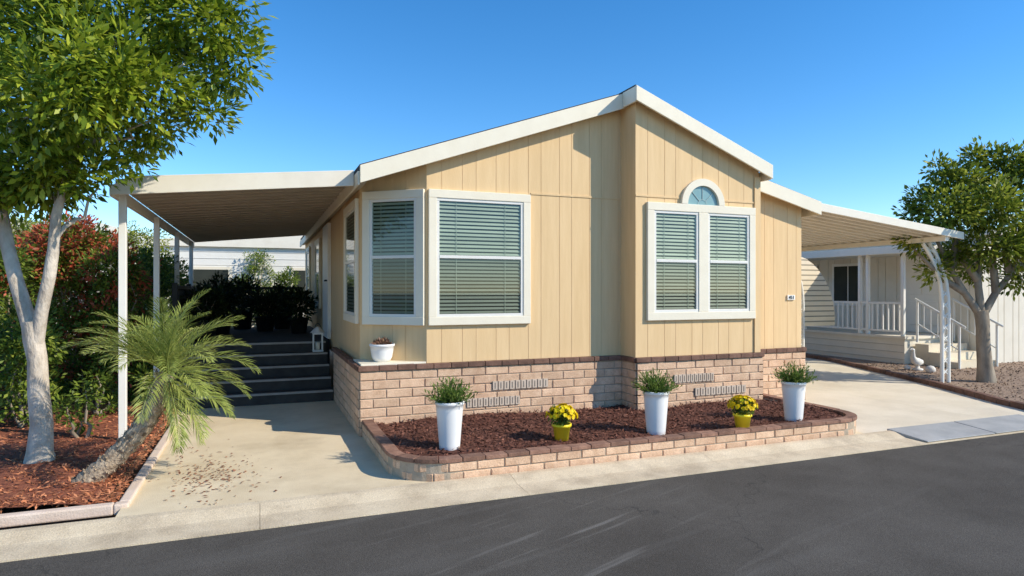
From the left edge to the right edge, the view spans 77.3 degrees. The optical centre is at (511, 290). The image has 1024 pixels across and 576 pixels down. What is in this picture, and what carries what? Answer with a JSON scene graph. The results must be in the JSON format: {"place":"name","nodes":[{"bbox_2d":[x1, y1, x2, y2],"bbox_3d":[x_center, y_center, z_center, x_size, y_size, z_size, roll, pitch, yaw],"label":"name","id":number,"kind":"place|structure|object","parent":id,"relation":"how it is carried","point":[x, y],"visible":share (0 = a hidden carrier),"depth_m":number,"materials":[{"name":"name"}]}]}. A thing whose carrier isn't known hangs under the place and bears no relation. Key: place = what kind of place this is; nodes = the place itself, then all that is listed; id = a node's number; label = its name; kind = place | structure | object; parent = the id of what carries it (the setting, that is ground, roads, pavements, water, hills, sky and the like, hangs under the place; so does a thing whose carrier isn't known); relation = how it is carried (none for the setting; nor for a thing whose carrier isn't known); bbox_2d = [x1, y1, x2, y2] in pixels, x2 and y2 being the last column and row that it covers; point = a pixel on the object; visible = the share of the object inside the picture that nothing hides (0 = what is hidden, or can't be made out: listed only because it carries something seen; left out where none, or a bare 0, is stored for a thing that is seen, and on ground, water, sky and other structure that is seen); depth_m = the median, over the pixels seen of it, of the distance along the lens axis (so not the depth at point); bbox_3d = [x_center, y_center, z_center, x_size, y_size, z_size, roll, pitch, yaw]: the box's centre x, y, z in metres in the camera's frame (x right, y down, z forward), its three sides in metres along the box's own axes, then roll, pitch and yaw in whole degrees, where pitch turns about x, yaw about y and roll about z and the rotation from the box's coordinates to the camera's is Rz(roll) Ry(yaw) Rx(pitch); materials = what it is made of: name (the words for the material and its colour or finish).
{"place":"outdoors","nodes":[
{"label":"outdoors","id":0,"kind":"place"},
{"bbox_2d":[0,220,135,352],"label":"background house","id":1,"kind":"structure","parent":0,"point":[18,247],"depth_m":14.40,"materials":[{"name":"plant"}]},
{"bbox_2d":[0,380,177,512],"bbox_3d":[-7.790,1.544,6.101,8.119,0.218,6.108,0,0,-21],"label":"bark mulch","id":2,"kind":"object","parent":0,"point":[113,497],"visible":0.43,"depth_m":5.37,"materials":[{"name":"brown wood"}]},
{"bbox_2d":[0,249,36,335],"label":"shrub","id":3,"kind":"object","parent":2,"relation":"on","point":[3,267],"visible":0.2,"depth_m":8.11,"materials":[{"name":"green plant"}]},
{"bbox_2d":[0,299,74,428],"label":"shrub","id":4,"kind":"object","parent":2,"relation":"on","point":[14,353],"visible":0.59,"depth_m":7.22,"materials":[{"name":"green plant"}]},
{"bbox_2d":[0,233,90,409],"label":"shrub","id":5,"kind":"object","parent":2,"relation":"on","point":[21,253],"visible":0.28,"depth_m":8.55,"materials":[{"name":"green plant"}]},
{"bbox_2d":[2,223,99,386],"bbox_3d":[-7.281,0.290,10.165,1.730,2.822,1.911,0,0,-21],"label":"shrub","id":6,"kind":"object","parent":2,"relation":"on","point":[16,238],"visible":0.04,"depth_m":10.03,"materials":[{"name":"red plant"}]},
{"bbox_2d":[52,380,107,437],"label":"ground plant","id":7,"kind":"object","parent":2,"relation":"on","point":[80,400],"visible":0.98,"depth_m":6.63,"materials":[{"name":"green plant"}]},
{"bbox_2d":[15,211,146,396],"bbox_3d":[-6.250,0.299,9.318,1.707,2.892,1.495,0,0,-21],"label":"shrub","id":8,"kind":"object","parent":2,"relation":"on","point":[72,249],"visible":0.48,"depth_m":9.02,"materials":[{"name":"green plant"}]},
{"bbox_2d":[76,359,130,415],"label":"ground plant","id":9,"kind":"object","parent":2,"relation":"on","point":[103,378],"visible":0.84,"depth_m":7.83,"materials":[{"name":"green plant"}]},
{"bbox_2d":[69,239,152,402],"bbox_3d":[-5.524,0.477,8.928,0.972,2.451,1.182,0,0,10],"label":"shrub","id":10,"kind":"object","parent":2,"relation":"on","point":[103,282],"visible":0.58,"depth_m":8.83,"materials":[{"name":"green plant"}]},
{"bbox_2d":[0,0,279,463],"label":"shade tree","id":11,"kind":"object","parent":2,"relation":"on","point":[82,82],"visible":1,"depth_m":5.50,"materials":[{"name":"green plant"}]},
{"bbox_2d":[110,245,182,386],"bbox_3d":[-6.080,0.472,10.410,1.326,2.494,1.328,0,0,-21],"label":"shrub","id":12,"kind":"object","parent":2,"relation":"on","point":[146,255],"visible":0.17,"depth_m":10.43,"materials":[{"name":"green plant"}]},
{"bbox_2d":[127,362,172,413],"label":"ground plant","id":13,"kind":"object","parent":2,"relation":"on","point":[139,376],"visible":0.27,"depth_m":7.78,"materials":[{"name":"green plant"}]},
{"bbox_2d":[91,223,163,322],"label":"background house","id":14,"kind":"structure","parent":0,"point":[111,228],"depth_m":26.65,"materials":[{"name":"white paint"}]},
{"bbox_2d":[0,350,515,529],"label":"ground","id":15,"kind":"structure","parent":0,"point":[21,509],"depth_m":5.00,"materials":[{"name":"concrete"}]},
{"bbox_2d":[0,210,69,349],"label":"shrub","id":16,"kind":"object","parent":15,"relation":"on","point":[34,222],"visible":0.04,"depth_m":13.82,"materials":[{"name":"green plant"}]},
{"bbox_2d":[0,412,184,527],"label":"bed edging","id":17,"kind":"object","parent":15,"relation":"on","point":[62,513],"visible":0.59,"depth_m":4.64,"materials":[{"name":"concrete"}]},
{"bbox_2d":[115,220,173,329],"bbox_3d":[-8.651,0.064,15.030,1.739,3.367,1.555,0,0,-42],"label":"shrub","id":18,"kind":"object","parent":15,"relation":"on","point":[132,238],"visible":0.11,"depth_m":14.85,"materials":[{"name":"green leaf"},{"name":"red leaf"},{"name":"grey bark"}]},
{"bbox_2d":[55,288,260,482],"bbox_3d":[-2.955,0.845,5.471,1.474,1.733,1.415,0,0,22],"label":"palm tree","id":19,"kind":"object","parent":15,"relation":"on","point":[164,354],"visible":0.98,"depth_m":5.30,"materials":[{"name":"green plant"}]},
{"bbox_2d":[142,253,194,367],"bbox_3d":[-6.575,0.504,11.945,1.192,2.560,1.113,0,0,1],"label":"shrub","id":20,"kind":"object","parent":15,"relation":"on","point":[167,272],"visible":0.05,"depth_m":11.96,"materials":[{"name":"green plant"}]},
{"bbox_2d":[165,260,200,321],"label":"shrub","id":21,"kind":"object","parent":15,"relation":"on","point":[186,267],"visible":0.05,"depth_m":13.49,"materials":[{"name":"green plant"}]},
{"bbox_2d":[151,236,304,326],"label":"background house","id":22,"kind":"structure","parent":15,"relation":"on","point":[226,258],"depth_m":19.32,"materials":[{"name":"white paint"}]},
{"bbox_2d":[193,267,230,285],"bbox_3d":[-8.939,-0.150,19.010,1.100,1.100,0.047,0,0,-21],"label":"window","id":23,"kind":"structure","parent":22,"relation":"in","point":[199,273],"depth_m":18.96,"materials":[{"name":"grey glass"}]},
{"bbox_2d":[291,268,304,294],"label":"window","id":24,"kind":"structure","parent":22,"relation":"in","point":[301,271],"depth_m":19.91,"materials":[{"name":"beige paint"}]},
{"bbox_2d":[109,170,353,437],"bbox_3d":[-4.383,0.154,10.574,2.355,2.992,8.310,0,0,-21],"label":"carport","id":25,"kind":"object","parent":15,"relation":"on","point":[213,207],"visible":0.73,"depth_m":8.03,"materials":[{"name":"beige metal"}]},
{"bbox_2d":[228,271,260,327],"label":"shrub","id":26,"kind":"object","parent":15,"relation":"on","point":[241,297],"visible":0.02,"depth_m":18.91,"materials":[{"name":"green plant"}]},
{"bbox_2d":[242,248,275,320],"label":"shrub","id":27,"kind":"object","parent":15,"relation":"on","point":[254,268],"visible":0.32,"depth_m":19.31,"materials":[{"name":"green plant"}]},
{"bbox_2d":[265,265,303,316],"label":"shrub","id":28,"kind":"object","parent":15,"relation":"on","point":[285,276],"visible":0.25,"depth_m":18.59,"materials":[{"name":"green plant"}]},
{"bbox_2d":[0,430,1023,562],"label":"gutter","id":29,"kind":"object","parent":15,"relation":"on","point":[24,543],"visible":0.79,"depth_m":4.95,"materials":[{"name":"concrete"}]},
{"bbox_2d":[887,421,994,441],"bbox_3d":[4.853,1.594,7.243,1.100,0.052,0.480,0,0,-21],"label":"gutter plate","id":30,"kind":"object","parent":29,"relation":"on","point":[939,431],"visible":0.91,"depth_m":7.20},
{"bbox_2d":[954,414,1023,433],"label":"gutter plate","id":31,"kind":"object","parent":29,"relation":"on","point":[1004,424],"visible":0.82,"depth_m":7.62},
{"bbox_2d":[300,84,821,436],"bbox_3d":[-0.505,-0.433,12.946,6.590,4.165,11.140,0,0,-21],"label":"mobile home","id":32,"kind":"object","parent":15,"relation":"on","point":[619,241],"visible":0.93,"depth_m":7.95,"materials":[{"name":"beige"}]},
{"bbox_2d":[306,246,310,303],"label":"window","id":33,"kind":"structure","parent":32,"relation":"in","point":[308,251],"depth_m":15.17,"materials":[{"name":"beige paint"}]},
{"bbox_2d":[314,237,320,308],"bbox_3d":[-3.891,-0.335,12.816,0.044,1.370,1.100,0,0,-21],"label":"window","id":34,"kind":"structure","parent":32,"relation":"in","point":[317,244],"depth_m":12.63,"materials":[{"name":"beige paint"}]},
{"bbox_2d":[323,223,330,338],"bbox_3d":[-3.207,-0.160,10.989,0.108,1.920,0.900,0,0,-21],"label":"door","id":35,"kind":"structure","parent":32,"relation":"in","point":[327,228],"depth_m":10.59,"materials":[{"name":"white paint"}]},
{"bbox_2d":[343,198,358,323],"bbox_3d":[-2.064,-0.350,8.178,0.044,1.500,1.170,0,0,-21],"label":"window","id":36,"kind":"structure","parent":32,"relation":"in","point":[351,212],"depth_m":8.05,"materials":[{"name":"beige paint"}]},
{"bbox_2d":[369,337,394,361],"bbox_3d":[-1.490,0.669,7.325,0.292,0.284,0.293,0,0,-21],"label":"succulent pot","id":37,"kind":"object","parent":32,"relation":"on","point":[381,349],"visible":1,"depth_m":7.23,"materials":[{"name":"white ceramic"}]},
{"bbox_2d":[362,189,424,325],"bbox_3d":[-1.377,-0.378,7.403,0.790,1.555,0.044,0,0,17],"label":"window","id":38,"kind":"structure","parent":32,"relation":"in","point":[393,221],"depth_m":7.41,"materials":[{"name":"beige paint"}]},
{"bbox_2d":[428,189,530,325],"bbox_3d":[-0.365,-0.377,7.516,1.260,1.555,0.044,0,0,-21],"label":"window","id":39,"kind":"structure","parent":32,"relation":"in","point":[479,243],"depth_m":7.51,"materials":[{"name":"beige paint"}]},
{"bbox_2d":[646,202,755,320],"bbox_3d":[2.461,-0.363,8.253,1.690,1.475,0.044,0,0,-21],"label":"window","id":40,"kind":"structure","parent":32,"relation":"in","point":[701,259],"depth_m":8.22,"materials":[{"name":"beige paint"}]},
{"bbox_2d":[680,179,724,205],"bbox_3d":[2.461,-1.269,8.253,0.670,0.335,0.044,0,0,-21],"label":"arch window","id":41,"kind":"structure","parent":32,"relation":"in","point":[699,191],"depth_m":8.25,"materials":[{"name":"beige paint"}]},
{"bbox_2d":[116,399,861,516],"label":"driveway","id":42,"kind":"structure","parent":0,"point":[310,448],"depth_m":5.99,"materials":[{"name":"concrete"}]},
{"bbox_2d":[148,447,281,506],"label":"fallen leaves","id":43,"kind":"object","parent":42,"relation":"on","point":[179,472],"visible":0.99,"depth_m":5.50,"materials":[{"name":"brown plant"}]},
{"bbox_2d":[166,283,332,409],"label":"entry steps","id":44,"kind":"structure","parent":42,"relation":"on","point":[294,368],"depth_m":9.62,"materials":[{"name":"concrete"}]},
{"bbox_2d":[179,283,229,340],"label":"deck plant","id":45,"kind":"object","parent":44,"relation":"on","point":[214,304],"visible":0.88,"depth_m":10.49,"materials":[{"name":"green plant"}]},
{"bbox_2d":[193,270,245,334],"bbox_3d":[-5.458,0.213,12.037,0.960,1.222,1.033,0,0,25],"label":"deck plant","id":46,"kind":"object","parent":44,"relation":"on","point":[231,301],"visible":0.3,"depth_m":11.96,"materials":[{"name":"green plant"}]},
{"bbox_2d":[224,273,266,329],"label":"deck plant","id":47,"kind":"object","parent":44,"relation":"on","point":[245,322],"visible":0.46,"depth_m":13.50,"materials":[{"name":"green plant"}]},
{"bbox_2d":[242,289,286,331],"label":"deck plant","id":48,"kind":"object","parent":44,"relation":"on","point":[264,306],"visible":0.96,"depth_m":12.83,"materials":[{"name":"green plant"}]},
{"bbox_2d":[263,281,296,328],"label":"deck plant","id":49,"kind":"object","parent":44,"relation":"on","point":[282,323],"visible":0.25,"depth_m":13.61,"materials":[{"name":"green plant"}]},
{"bbox_2d":[276,283,318,333],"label":"deck plant","id":50,"kind":"object","parent":44,"relation":"on","point":[298,309],"visible":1,"depth_m":12.24,"materials":[{"name":"green plant"}]},
{"bbox_2d":[310,323,324,351],"bbox_3d":[-3.103,0.750,10.224,0.215,0.449,0.215,0,0,5],"label":"lantern","id":51,"kind":"object","parent":44,"relation":"on","point":[317,330],"visible":1,"depth_m":10.19,"materials":[{"name":"white paint"}]},
{"bbox_2d":[362,393,856,481],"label":"planter wall","id":52,"kind":"structure","parent":42,"relation":"on","point":[394,460],"depth_m":5.96,"materials":[{"name":"beige brick"}]},
{"bbox_2d":[376,398,843,459],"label":"planter mulch","id":53,"kind":"object","parent":52,"relation":"in","point":[610,422],"visible":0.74,"depth_m":6.87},
{"bbox_2d":[421,376,477,450],"bbox_3d":[-0.566,1.112,5.866,0.567,0.687,0.511,0,0,-21],"label":"potted plant","id":54,"kind":"object","parent":53,"relation":"on","point":[449,402],"visible":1,"depth_m":5.77,"materials":[{"name":"green plant"}]},
{"bbox_2d":[545,403,577,441],"bbox_3d":[0.481,1.270,6.192,0.318,0.355,0.321,0,0,-21],"label":"flower pot","id":55,"kind":"object","parent":53,"relation":"on","point":[563,424],"visible":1,"depth_m":6.13,"materials":[{"name":"yellow plant"}]},
{"bbox_2d":[631,368,681,434],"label":"potted plant","id":56,"kind":"object","parent":53,"relation":"on","point":[656,393],"visible":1,"depth_m":6.43,"materials":[{"name":"green plant"}]},
{"bbox_2d":[727,395,757,427],"bbox_3d":[2.398,1.262,6.661,0.321,0.355,0.318,0,0,-40],"label":"flower pot","id":57,"kind":"object","parent":53,"relation":"on","point":[742,417],"visible":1,"depth_m":6.60,"materials":[{"name":"yellow plant"}]},
{"bbox_2d":[771,361,817,421],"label":"potted plant","id":58,"kind":"object","parent":53,"relation":"on","point":[794,383],"visible":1,"depth_m":7.07,"materials":[{"name":"green plant"}]},
{"bbox_2d":[0,432,1023,575],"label":"road","id":59,"kind":"structure","parent":0,"point":[954,508],"depth_m":4.30,"materials":[{"name":"grey asphalt"}]},
{"bbox_2d":[0,0,1023,238],"label":"sky","id":60,"kind":"structure","parent":0,"point":[846,101],"materials":[{"name":"blue"}]},
{"bbox_2d":[583,356,1023,432],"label":"carport driveway","id":61,"kind":"structure","parent":0,"point":[874,401],"depth_m":9.31,"materials":[{"name":"concrete"}]},
{"bbox_2d":[805,354,1023,409],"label":"brick edging","id":62,"kind":"object","parent":61,"relation":"on","point":[985,396],"visible":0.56,"depth_m":10.69,"materials":[{"name":"brown brick"}]},
{"bbox_2d":[801,229,1023,368],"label":"neighbor house","id":63,"kind":"structure","parent":0,"point":[875,303],"depth_m":14.49,"materials":[{"name":"white wood"}]},
{"bbox_2d":[832,263,865,305],"bbox_3d":[8.763,-0.150,16.672,0.046,1.100,1.000,0,0,-21],"label":"window","id":64,"kind":"structure","parent":63,"relation":"in","point":[844,276],"depth_m":16.70,"materials":[{"name":"black glass"}]},
{"bbox_2d":[906,256,946,333],"bbox_3d":[9.506,0.085,14.761,0.068,1.770,1.000,0,0,-21],"label":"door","id":65,"kind":"structure","parent":63,"relation":"in","point":[913,290],"depth_m":14.81,"materials":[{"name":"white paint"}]},
{"bbox_2d":[805,353,1023,401],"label":"gravel bed","id":66,"kind":"object","parent":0,"point":[1009,387],"visible":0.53,"depth_m":11.67,"materials":[{"name":"brown gravel"}]},
{"bbox_2d":[801,203,963,382],"bbox_3d":[4.699,0.177,13.400,3.417,2.887,7.510,0,0,-21],"label":"carport","id":67,"kind":"object","parent":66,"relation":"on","point":[833,227],"visible":0.4,"depth_m":10.82,"materials":[{"name":"white metal"}]},
{"bbox_2d":[910,348,923,370],"bbox_3d":[7.942,1.346,12.553,0.388,0.448,0.187,0,0,-21],"label":"garden statue","id":68,"kind":"object","parent":66,"relation":"on","point":[916,362],"visible":1,"depth_m":12.49,"materials":[{"name":"stone"}]},
{"bbox_2d":[925,366,935,372],"bbox_3d":[7.972,1.500,12.194,0.180,0.140,0.180,0,0,-21],"label":"stone ornament","id":69,"kind":"object","parent":66,"relation":"on","point":[929,369],"visible":0.99,"depth_m":12.14,"materials":[{"name":"white stone"}]},
{"bbox_2d":[890,135,1023,382],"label":"shade tree","id":70,"kind":"object","parent":66,"relation":"on","point":[964,196],"visible":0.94,"depth_m":10.87,"materials":[{"name":"green plant"}]}
]}

